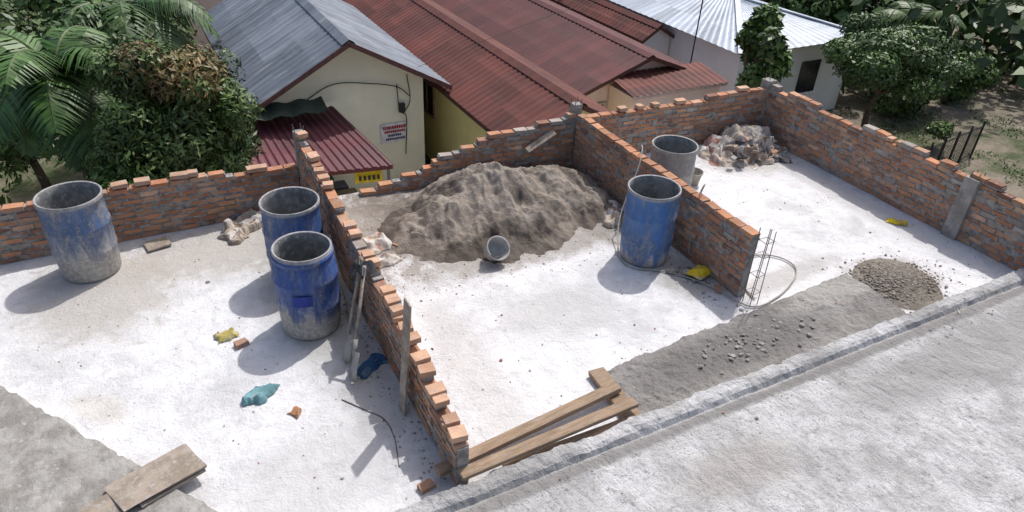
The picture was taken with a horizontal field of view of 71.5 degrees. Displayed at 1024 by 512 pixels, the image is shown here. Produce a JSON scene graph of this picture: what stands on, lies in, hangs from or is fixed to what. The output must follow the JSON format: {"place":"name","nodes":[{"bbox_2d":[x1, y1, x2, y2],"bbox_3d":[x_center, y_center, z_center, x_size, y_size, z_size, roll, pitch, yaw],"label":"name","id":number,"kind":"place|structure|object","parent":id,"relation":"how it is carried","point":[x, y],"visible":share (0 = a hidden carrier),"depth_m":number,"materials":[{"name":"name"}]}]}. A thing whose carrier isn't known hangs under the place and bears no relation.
{"place":"outdoors","nodes":[
{"label":"outdoors","id":0,"kind":"place"},
{"bbox_2d":[271,42,424,191],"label":"walls","id":1,"kind":"structure","parent":0,"point":[366,110],"depth_m":15.79,"materials":[{"name":"beige paint"}]},
{"bbox_2d":[199,0,449,109],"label":"roof","id":2,"kind":"structure","parent":1,"relation":"on","point":[276,46],"depth_m":16.21,"materials":[{"name":"metal"}]},
{"bbox_2d":[201,18,452,114],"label":"fascia","id":3,"kind":"structure","parent":2,"relation":"attached to","point":[316,67],"depth_m":14.44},
{"bbox_2d":[247,96,327,120],"bbox_3d":[-4.625,-3.004,14.546,1.600,0.180,0.500,-14,37,-24],"label":"green tarp","id":4,"kind":"object","parent":3,"relation":"on","point":[297,107],"visible":0.79,"depth_m":14.60,"materials":[{"name":"green fabric"}]},
{"bbox_2d":[307,74,410,153],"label":"power cables","id":5,"kind":"object","parent":1,"relation":"attached to","point":[401,108],"visible":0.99,"depth_m":15.95,"materials":[{"name":"metal"}]},
{"bbox_2d":[380,121,405,143],"bbox_3d":[-2.710,-2.836,16.362,0.620,0.460,0.034,-14,37,-24],"label":"banner sign","id":6,"kind":"object","parent":1,"relation":"attached to","point":[393,132],"visible":1,"depth_m":16.34,"materials":[{"name":"white plastic"}]},
{"bbox_2d":[0,0,1023,203],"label":"ground","id":7,"kind":"structure","parent":0,"point":[1002,98],"depth_m":22.16,"materials":[{"name":"green plant"}]},
{"bbox_2d":[0,0,157,205],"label":"broadleaf tree","id":8,"kind":"object","parent":7,"relation":"on","point":[9,155],"visible":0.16,"depth_m":13.67,"materials":[{"name":"green plant"}]},
{"bbox_2d":[5,0,197,56],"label":"broadleaf tree","id":9,"kind":"object","parent":7,"relation":"on","point":[43,5],"visible":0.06,"depth_m":19.19,"materials":[{"name":"green plant"}]},
{"bbox_2d":[52,0,221,56],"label":"palm tree","id":10,"kind":"object","parent":7,"relation":"on","point":[153,11],"visible":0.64,"depth_m":15.54,"materials":[{"name":"green plant"}]},
{"bbox_2d":[171,0,222,58],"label":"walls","id":11,"kind":"structure","parent":7,"relation":"on","point":[208,5],"depth_m":23.96,"materials":[{"name":"paint"}]},
{"bbox_2d":[424,88,590,158],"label":"walls","id":12,"kind":"structure","parent":7,"relation":"on","point":[451,127],"depth_m":17.24,"materials":[{"name":"yellow paint"}]},
{"bbox_2d":[423,78,435,118],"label":"windows","id":13,"kind":"structure","parent":12,"relation":"attached to","point":[429,97],"depth_m":17.89,"materials":[{"name":"black glass"}]},
{"bbox_2d":[342,0,610,131],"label":"roof","id":14,"kind":"structure","parent":12,"relation":"on","point":[496,85],"depth_m":16.39,"materials":[{"name":"red metal"}]},
{"bbox_2d":[425,79,598,131],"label":"fascia","id":15,"kind":"structure","parent":14,"relation":"attached to","point":[486,129],"depth_m":15.23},
{"bbox_2d":[0,0,1023,104],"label":"distant vegetation","id":16,"kind":"object","parent":7,"relation":"on","point":[978,17],"visible":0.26,"depth_m":24.59,"materials":[{"name":"green plant"}]},
{"bbox_2d":[418,0,703,66],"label":"utility pole","id":17,"kind":"object","parent":7,"relation":"on","point":[594,0],"visible":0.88,"depth_m":19.34,"materials":[{"name":"metal"}]},
{"bbox_2d":[587,56,666,107],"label":"walls","id":18,"kind":"structure","parent":7,"relation":"on","point":[600,95],"depth_m":18.33,"materials":[{"name":"beige paint"}]},
{"bbox_2d":[432,0,684,93],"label":"roof","id":19,"kind":"structure","parent":18,"relation":"on","point":[579,52],"depth_m":20.17,"materials":[{"name":"red metal"}]},
{"bbox_2d":[583,56,685,95],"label":"fascia","id":20,"kind":"structure","parent":19,"relation":"attached to","point":[664,62],"depth_m":17.98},
{"bbox_2d":[643,30,669,54],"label":"walls","id":21,"kind":"structure","parent":7,"relation":"on","point":[659,40],"depth_m":22.41,"materials":[{"name":"white paint"}]},
{"bbox_2d":[555,0,673,39],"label":"roof","id":22,"kind":"structure","parent":21,"relation":"on","point":[635,25],"depth_m":23.29,"materials":[{"name":"red metal"}]},
{"bbox_2d":[550,0,674,43],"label":"fascia","id":23,"kind":"structure","parent":22,"relation":"attached to","point":[667,32],"depth_m":22.76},
{"bbox_2d":[607,62,727,110],"bbox_3d":[3.997,-3.664,18.814,3.050,2.344,1.152,-14,37,-24],"label":"pink annex","id":24,"kind":"object","parent":7,"relation":"on","point":[669,84],"visible":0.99,"depth_m":18.12,"materials":[{"name":"paint"}]},
{"bbox_2d":[605,0,844,109],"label":"walls","id":25,"kind":"structure","parent":7,"relation":"on","point":[727,65],"depth_m":21.68,"materials":[{"name":"white paint"}]},
{"bbox_2d":[610,0,845,53],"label":"roof","id":26,"kind":"structure","parent":25,"relation":"on","point":[721,22],"depth_m":21.82,"materials":[{"name":"metal"}]},
{"bbox_2d":[795,59,821,94],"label":"windows","id":27,"kind":"structure","parent":25,"relation":"attached to","point":[807,76],"depth_m":21.85,"materials":[{"name":"black glass"}]},
{"bbox_2d":[734,1,793,88],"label":"breadfruit tree","id":28,"kind":"object","parent":7,"relation":"on","point":[759,40],"visible":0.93,"depth_m":16.89,"materials":[{"name":"green plant"}]},
{"bbox_2d":[774,0,926,24],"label":"broadleaf tree","id":29,"kind":"object","parent":7,"relation":"on","point":[813,7],"visible":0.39,"depth_m":25.25,"materials":[{"name":"green plant"}]},
{"bbox_2d":[820,11,977,126],"bbox_3d":[10.305,-4.959,20.200,4.644,3.639,3.627,-14,37,-24],"label":"shade tree","id":30,"kind":"object","parent":7,"relation":"on","point":[862,50],"visible":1,"depth_m":18.99,"materials":[{"name":"green plant"}]},
{"bbox_2d":[866,42,953,120],"bbox_3d":[12.665,-5.503,22.641,3.577,2.500,2.344,-34,48,-43],"label":"garden shrub","id":31,"kind":"object","parent":7,"relation":"on","point":[899,105],"visible":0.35,"depth_m":22.22,"materials":[{"name":"green plant"}]},
{"bbox_2d":[873,0,966,59],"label":"palm tree","id":32,"kind":"object","parent":7,"relation":"on","point":[927,16],"visible":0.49,"depth_m":23.07,"materials":[{"name":"green plant"}]},
{"bbox_2d":[828,83,1023,185],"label":"grass","id":33,"kind":"structure","parent":7,"relation":"on","point":[975,110],"depth_m":22.35,"materials":[{"name":"green plant"}]},
{"bbox_2d":[921,0,947,10],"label":"palm tree","id":34,"kind":"object","parent":7,"relation":"on","point":[929,2],"visible":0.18,"depth_m":25.73,"materials":[{"name":"green plant"}]},
{"bbox_2d":[924,120,955,149],"bbox_3d":[12.412,-3.492,20.632,0.943,0.843,0.909,-14,37,-24],"label":"garden shrub","id":35,"kind":"object","parent":7,"relation":"on","point":[940,130],"visible":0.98,"depth_m":20.43,"materials":[{"name":"green plant"}]},
{"bbox_2d":[929,121,986,163],"bbox_3d":[12.025,-2.883,19.394,2.884,1.120,0.059,-20,39,-30],"label":"metal fence","id":36,"kind":"object","parent":7,"relation":"on","point":[944,143],"visible":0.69,"depth_m":19.50,"materials":[{"name":"black metal"}]},
{"bbox_2d":[942,39,1002,101],"bbox_3d":[15.271,-6.118,23.867,3.682,2.164,2.401,-14,37,-24],"label":"garden shrub","id":37,"kind":"object","parent":7,"relation":"on","point":[965,88],"visible":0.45,"depth_m":23.24,"materials":[{"name":"green plant"}]},
{"bbox_2d":[394,269,1023,511],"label":"raised concrete slab","id":38,"kind":"structure","parent":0,"point":[941,429],"depth_m":6.01,"materials":[{"name":"grey concrete"}]},
{"bbox_2d":[839,72,854,94],"bbox_3d":[10.895,-6.420,23.700,2.626,2.298,2.696,-14,37,-24],"label":"garden shrub","id":39,"kind":"object","parent":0,"point":[843,88],"visible":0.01,"depth_m":23.16,"materials":[{"name":"green plant"}]},
{"bbox_3d":[0.369,3.100,7.253,12.600,3.360,9.400,-14,37,-24],"label":"lower storey of the building","id":40,"kind":"object","parent":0,"visible":0},
{"bbox_2d":[0,144,1014,511],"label":"roof slab","id":41,"kind":"structure","parent":40,"relation":"on","point":[158,306],"depth_m":7.11,"materials":[{"name":"paint"}]},
{"bbox_2d":[32,181,121,283],"bbox_3d":[-4.617,-0.244,7.616,0.636,0.938,0.642,5,33,3],"label":"plastic barrel","id":42,"kind":"object","parent":41,"relation":"on","point":[77,226],"visible":1,"depth_m":7.47,"materials":[{"name":"blue plastic"}]},
{"bbox_2d":[0,385,216,511],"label":"cement patch","id":43,"kind":"object","parent":41,"relation":"on","point":[49,463],"visible":0.91,"depth_m":5.49,"materials":[{"name":"grey concrete"}]},
{"bbox_2d":[77,493,131,511],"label":"plywood board","id":44,"kind":"object","parent":43,"relation":"on","point":[106,503],"visible":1,"depth_m":5.17,"materials":[{"name":"brown wood"}]},
{"bbox_2d":[104,444,206,511],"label":"plywood board","id":45,"kind":"object","parent":43,"relation":"on","point":[147,484],"visible":1,"depth_m":5.38,"materials":[{"name":"brown wood"}]},
{"bbox_2d":[0,163,300,264],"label":"brick wall","id":46,"kind":"structure","parent":41,"relation":"on","point":[142,207],"depth_m":8.38,"materials":[{"name":"brick"}]},
{"bbox_2d":[143,236,171,252],"bbox_3d":[-4.143,-0.139,8.307,0.268,0.034,0.221,-24,41,-31],"label":"timber plank","id":47,"kind":"object","parent":41,"relation":"on","point":[156,244],"visible":1,"depth_m":8.29,"materials":[{"name":"beige wood"}]},
{"bbox_2d":[213,327,238,342],"bbox_3d":[-2.818,0.769,7.003,0.181,0.035,0.223,30,42,35],"label":"yellow rag","id":48,"kind":"object","parent":41,"relation":"on","point":[227,335],"visible":1,"depth_m":6.98,"materials":[{"name":"fabric"}]},
{"bbox_2d":[217,228,248,244],"bbox_3d":[-3.329,-0.268,8.509,0.346,0.092,0.301,20,37,24],"label":"empty cement bag","id":49,"kind":"object","parent":41,"relation":"on","point":[234,236],"visible":1,"depth_m":8.47,"materials":[{"name":"paper"}]},
{"bbox_2d":[233,337,249,349],"bbox_3d":[-2.626,0.848,6.901,0.130,0.054,0.087,-27,43,-37],"label":"loose brick","id":50,"kind":"object","parent":41,"relation":"on","point":[241,343],"visible":1,"depth_m":6.88,"materials":[{"name":"brick"}]},
{"bbox_2d":[222,208,262,235],"bbox_3d":[-3.268,-0.447,8.739,0.412,0.147,0.542,16,35,19],"label":"empty cement bag","id":51,"kind":"object","parent":41,"relation":"on","point":[248,222],"visible":0.84,"depth_m":8.70,"materials":[{"name":"paper"}]},
{"bbox_2d":[242,383,279,405],"bbox_3d":[-2.242,1.210,6.338,0.314,0.081,0.252,-3,33,-9],"label":"teal cloth","id":52,"kind":"object","parent":41,"relation":"on","point":[259,395],"visible":1,"depth_m":6.32,"materials":[{"name":"fabric"}]},
{"bbox_2d":[258,186,323,271],"bbox_3d":[-2.357,-0.195,7.711,0.632,0.938,0.625,25,39,30],"label":"plastic barrel","id":53,"kind":"object","parent":41,"relation":"on","point":[286,210],"visible":0.52,"depth_m":7.52,"materials":[{"name":"blue plastic"}]},
{"bbox_2d":[286,406,301,417],"bbox_3d":[-1.881,1.350,6.192,0.129,0.023,0.115,18,36,22],"label":"orange glove","id":54,"kind":"object","parent":41,"relation":"on","point":[295,411],"visible":1,"depth_m":6.18,"materials":[{"name":"fabric"}]},
{"bbox_2d":[292,124,303,186],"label":"concrete column","id":55,"kind":"structure","parent":41,"relation":"on","point":[297,153],"depth_m":8.81,"materials":[{"name":"concrete"}]},
{"bbox_2d":[270,231,340,340],"bbox_3d":[-2.011,0.297,6.980,0.622,0.938,0.620,-14,37,-24],"label":"plastic barrel","id":56,"kind":"object","parent":41,"relation":"on","point":[304,275],"visible":1,"depth_m":6.82,"materials":[{"name":"blue plastic"}]},
{"bbox_2d":[328,234,353,324],"bbox_3d":[-1.790,0.236,7.423,0.028,0.094,1.045,-13,66,-18],"label":"timber plank","id":57,"kind":"object","parent":41,"relation":"on","point":[343,288],"visible":0.76,"depth_m":7.36,"materials":[{"name":"brown wood"}]},
{"bbox_2d":[344,256,363,361],"bbox_3d":[-1.496,0.505,6.683,0.156,0.966,0.501,10,34,11],"label":"shovel","id":58,"kind":"object","parent":41,"relation":"on","point":[349,340],"visible":0.99,"depth_m":6.67,"materials":[{"name":"grey metal"}]},
{"bbox_2d":[351,265,366,381],"bbox_3d":[-1.407,0.618,6.525,0.108,0.958,0.643,4,33,2],"label":"shovel","id":59,"kind":"object","parent":41,"relation":"on","point":[355,358],"visible":1,"depth_m":6.50,"materials":[{"name":"grey metal"}]},
{"bbox_2d":[342,399,399,467],"bbox_3d":[-1.147,1.466,6.096,0.184,0.011,0.964,-23,41,-33],"label":"bent steel rod","id":60,"kind":"object","parent":41,"relation":"on","point":[386,422],"visible":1,"depth_m":6.14,"materials":[{"name":"grey metal"}]},
{"bbox_2d":[357,353,387,379],"bbox_3d":[-1.339,1.015,6.718,0.209,0.056,0.369,25,39,30],"label":"blue rag","id":61,"kind":"object","parent":41,"relation":"on","point":[370,364],"visible":0.97,"depth_m":6.70,"materials":[{"name":"fabric"}]},
{"bbox_2d":[362,232,391,254],"bbox_3d":[-1.637,-0.184,8.473,0.374,0.130,0.380,28,40,33],"label":"empty cement bag","id":62,"kind":"object","parent":41,"relation":"on","point":[377,242],"visible":0.84,"depth_m":8.43,"materials":[{"name":"paper"}]},
{"bbox_2d":[296,130,468,485],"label":"brick wall","id":63,"kind":"structure","parent":41,"relation":"on","point":[382,313],"depth_m":6.54,"materials":[{"name":"brick"}]},
{"bbox_2d":[352,259,376,278],"bbox_3d":[-1.366,0.081,6.596,0.198,0.092,0.305,-14,37,-24],"label":"dark rag","id":64,"kind":"object","parent":63,"relation":"on","point":[370,266],"visible":0.88,"depth_m":6.57,"materials":[{"name":"fabric"}]},
{"bbox_2d":[377,253,401,267],"bbox_3d":[-1.498,0.035,8.195,0.441,0.078,0.238,-18,39,-29],"label":"empty cement bag","id":65,"kind":"object","parent":41,"relation":"on","point":[386,259],"visible":0.65,"depth_m":8.21,"materials":[{"name":"paper"}]},
{"bbox_2d":[399,297,411,415],"bbox_3d":[-0.893,0.864,5.932,0.024,1.227,0.134,-11,38,-27],"label":"timber plank","id":66,"kind":"object","parent":41,"relation":"on","point":[407,310],"visible":1,"depth_m":5.88,"materials":[{"name":"grey wood"}]},
{"bbox_2d":[417,478,435,494],"bbox_3d":[-0.673,1.806,5.579,0.128,0.054,0.087,-22,40,-33],"label":"loose brick","id":67,"kind":"object","parent":41,"relation":"on","point":[426,485],"visible":1,"depth_m":5.56,"materials":[{"name":"brick"}]},
{"bbox_2d":[359,112,575,196],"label":"brick wall","id":68,"kind":"structure","parent":41,"relation":"on","point":[504,148],"depth_m":9.97,"materials":[{"name":"brick"}]},
{"bbox_2d":[525,129,555,152],"bbox_3d":[0.405,-1.626,10.069,0.498,0.027,0.106,-36,72,-11],"label":"timber plank","id":69,"kind":"object","parent":68,"relation":"attached to","point":[541,140],"visible":1,"depth_m":10.06,"materials":[{"name":"beige wood"}]},
{"bbox_2d":[377,161,623,263],"bbox_3d":[-0.226,-0.666,8.857,3.520,0.716,2.360,-14,37,-24],"label":"sand pile","id":70,"kind":"object","parent":41,"relation":"on","point":[467,213],"visible":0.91,"depth_m":8.80,"materials":[{"name":"grey sand"}]},
{"bbox_2d":[484,236,509,260],"bbox_3d":[-0.180,-0.075,8.246,0.303,0.311,0.311,-14,37,-24],"label":"plastic bucket","id":71,"kind":"object","parent":70,"relation":"on","point":[496,248],"visible":1,"depth_m":8.28,"materials":[{"name":"plastic"}]},
{"bbox_2d":[15,160,1017,498],"bbox_3d":[-0.100,0.185,8.044,11.268,0.145,6.584,-14,37,-24],"label":"rubble debris","id":72,"kind":"object","parent":41,"relation":"on","point":[505,330],"visible":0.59,"depth_m":7.35,"materials":[{"name":"grey stone"}]},
{"bbox_2d":[502,418,625,465],"bbox_3d":[0.465,1.571,5.972,1.207,0.034,0.080,-13,36,-24],"label":"timber plank","id":73,"kind":"object","parent":41,"relation":"on","point":[590,433],"visible":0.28,"depth_m":5.99,"materials":[{"name":"brown wood"}]},
{"bbox_2d":[569,96,582,161],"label":"concrete column","id":74,"kind":"structure","parent":41,"relation":"on","point":[576,107],"depth_m":10.21,"materials":[{"name":"concrete"}]},
{"bbox_2d":[602,207,621,227],"bbox_3d":[1.292,-0.513,9.222,0.293,0.109,0.401,-3,33,-8],"label":"empty cement bag","id":75,"kind":"object","parent":41,"relation":"on","point":[610,220],"visible":0.89,"depth_m":9.14,"materials":[{"name":"paper"}]},
{"bbox_2d":[588,367,640,419],"bbox_3d":[0.941,1.273,6.490,0.166,0.059,0.713,-12,36,-22],"label":"formwork board","id":76,"kind":"object","parent":41,"relation":"on","point":[601,377],"visible":0.56,"depth_m":6.58,"materials":[{"name":"brown wood"}]},
{"bbox_2d":[434,381,620,477],"bbox_3d":[0.187,1.440,6.037,1.875,0.055,0.116,-18,38,-29],"label":"timber plank","id":77,"kind":"object","parent":76,"relation":"on","point":[521,431],"visible":1,"depth_m":6.01,"materials":[{"name":"brown wood"}]},
{"bbox_2d":[457,397,638,480],"bbox_3d":[0.345,1.485,5.866,1.749,0.048,0.107,-15,37,-28],"label":"timber plank","id":78,"kind":"object","parent":76,"relation":"on","point":[495,460],"visible":1,"depth_m":5.80,"materials":[{"name":"brown wood"}]},
{"bbox_2d":[606,200,623,214],"bbox_3d":[1.279,-0.654,9.408,0.400,0.141,0.456,20,37,24],"label":"empty cement bag","id":79,"kind":"object","parent":41,"relation":"on","point":[615,206],"visible":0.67,"depth_m":9.36,"materials":[{"name":"paper"}]},
{"bbox_2d":[617,145,644,252],"bbox_3d":[1.563,-0.720,8.814,0.328,0.916,1.258,15,35,17],"label":"rope","id":80,"kind":"object","parent":41,"relation":"on","point":[624,204],"visible":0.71,"depth_m":8.84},
{"bbox_2d":[620,175,681,267],"bbox_3d":[1.600,-0.397,8.324,0.615,0.938,0.622,9,34,10],"label":"plastic barrel","id":81,"kind":"object","parent":41,"relation":"on","point":[649,216],"visible":1,"depth_m":8.16,"materials":[{"name":"blue plastic"}]},
{"bbox_2d":[572,113,760,297],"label":"brick wall","id":82,"kind":"structure","parent":41,"relation":"on","point":[722,244],"depth_m":8.43,"materials":[{"name":"brick"}]},
{"bbox_2d":[650,135,698,185],"bbox_3d":[2.071,-1.042,9.354,0.601,0.938,0.595,-9,35,-17],"label":"plastic barrel","id":83,"kind":"object","parent":41,"relation":"on","point":[675,155],"visible":0.51,"depth_m":9.06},
{"bbox_2d":[586,85,766,153],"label":"brick wall","id":84,"kind":"structure","parent":41,"relation":"on","point":[699,121],"depth_m":11.03,"materials":[{"name":"brick"}]},
{"bbox_2d":[666,267,706,279],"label":"concrete chunks","id":85,"kind":"object","parent":41,"relation":"on","point":[670,270],"visible":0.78,"depth_m":8.25,"materials":[{"name":"grey concrete"}]},
{"bbox_2d":[686,264,710,279],"bbox_3d":[2.166,0.154,8.192,0.272,0.088,0.220,-26,43,-37],"label":"yellow sack","id":86,"kind":"object","parent":85,"relation":"on","point":[699,272],"visible":1,"depth_m":8.14,"materials":[{"name":"fabric"}]},
{"bbox_2d":[688,184,705,253],"bbox_3d":[2.157,-0.514,8.517,0.114,0.936,0.628,2,33,-1],"label":"rope","id":87,"kind":"object","parent":41,"relation":"on","point":[694,214],"visible":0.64,"depth_m":8.27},
{"bbox_2d":[691,167,703,185],"bbox_3d":[2.606,-1.131,10.204,0.263,0.213,0.254,-14,37,-24],"label":"plastic bucket","id":88,"kind":"object","parent":41,"relation":"on","point":[698,173],"visible":0.63,"depth_m":10.16,"materials":[{"name":"plastic"}]},
{"bbox_2d":[615,251,796,306],"bbox_3d":[2.320,0.257,8.192,2.139,0.033,1.072,1,33,-3],"label":"water hose","id":89,"kind":"object","parent":41,"relation":"on","point":[754,298],"visible":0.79,"depth_m":8.20,"materials":[{"name":"grey rubber"}]},
{"bbox_2d":[714,284,721,293],"bbox_3d":[2.325,0.367,8.019,0.081,0.051,0.128,8,33,8],"label":"loose brick","id":90,"kind":"object","parent":41,"relation":"on","point":[718,288],"visible":1,"depth_m":7.98,"materials":[{"name":"brick"}]},
{"bbox_2d":[697,124,792,169],"bbox_3d":[3.637,-1.816,11.122,1.532,0.431,1.233,-14,37,-24],"label":"rubble pile","id":91,"kind":"object","parent":41,"relation":"on","point":[754,147],"visible":1,"depth_m":10.99,"materials":[{"name":"stone"}]},
{"bbox_2d":[607,274,906,413],"bbox_3d":[2.538,0.825,7.289,3.678,0.090,0.978,-14,37,-24],"label":"mortar bed","id":92,"kind":"object","parent":41,"relation":"on","point":[663,377],"visible":0.86,"depth_m":7.20,"materials":[{"name":"grey concrete"}]},
{"bbox_2d":[742,227,776,304],"bbox_3d":[2.657,0.102,7.609,0.171,0.968,0.130,-14,37,-24],"label":"rebar cage","id":93,"kind":"object","parent":41,"relation":"on","point":[764,251],"visible":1,"depth_m":7.59,"materials":[{"name":"metal"}]},
{"bbox_2d":[758,73,777,125],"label":"concrete column","id":94,"kind":"structure","parent":41,"relation":"on","point":[766,83],"depth_m":11.45,"materials":[{"name":"concrete"}]},
{"bbox_2d":[678,262,989,374],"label":"mortar lumps","id":95,"kind":"object","parent":41,"relation":"on","point":[760,343],"visible":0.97,"depth_m":7.20,"materials":[{"name":"grey concrete"}]},
{"bbox_2d":[761,84,1023,270],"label":"brick wall","id":96,"kind":"structure","parent":41,"relation":"on","point":[912,180],"depth_m":9.75,"materials":[{"name":"brick"}]},
{"bbox_2d":[886,218,907,226],"bbox_3d":[5.151,-0.461,9.500,0.278,0.040,0.128,16,35,20],"label":"yellow sack","id":97,"kind":"object","parent":41,"relation":"on","point":[897,222],"visible":1,"depth_m":9.49,"materials":[{"name":"fabric"}]},
{"bbox_2d":[839,250,960,312],"bbox_3d":[4.478,0.245,8.274,1.873,0.191,1.207,-14,37,-24],"label":"gravel pile","id":98,"kind":"object","parent":41,"relation":"on","point":[903,285],"visible":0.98,"depth_m":8.18,"materials":[{"name":"grey gravel"}]},
{"bbox_2d":[941,169,985,239],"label":"concrete column","id":99,"kind":"structure","parent":41,"relation":"on","point":[960,207],"depth_m":9.02,"materials":[{"name":"concrete"}]},
{"label":"concrete yard","id":100,"kind":"structure","parent":0,"visible":0},
{"bbox_2d":[0,25,145,182],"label":"palm tree","id":101,"kind":"object","parent":100,"relation":"on","point":[47,88],"visible":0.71,"depth_m":10.93,"materials":[{"name":"green plant"}]},
{"bbox_2d":[85,143,182,189],"bbox_3d":[-5.836,0.056,11.272,1.602,3.605,1.678,11,34,12],"label":"garden shrub","id":102,"kind":"object","parent":100,"relation":"on","point":[108,173],"visible":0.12,"depth_m":10.37,"materials":[{"name":"green plant"}]},
{"bbox_2d":[76,33,266,180],"bbox_3d":[-5.390,-1.142,11.749,2.758,5.104,2.593,-14,37,-24],"label":"mango tree","id":103,"kind":"object","parent":100,"relation":"on","point":[214,108],"visible":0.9,"depth_m":10.39,"materials":[{"name":"green plant"}]},
{"bbox_2d":[325,165,392,195],"bbox_3d":[-3.993,-1.195,14.914,2.625,1.840,1.721,-14,37,-24],"label":"stall frame","id":104,"kind":"object","parent":100,"relation":"on","point":[365,175],"visible":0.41,"depth_m":14.36,"materials":[{"name":"metal"}]},
{"bbox_2d":[248,106,393,172],"bbox_3d":[-4.060,-2.294,14.378,2.750,0.587,2.116,-14,37,-24],"label":"awning","id":105,"kind":"object","parent":104,"relation":"on","point":[336,140],"visible":0.57,"depth_m":14.44,"materials":[{"name":"red metal"}]}
]}

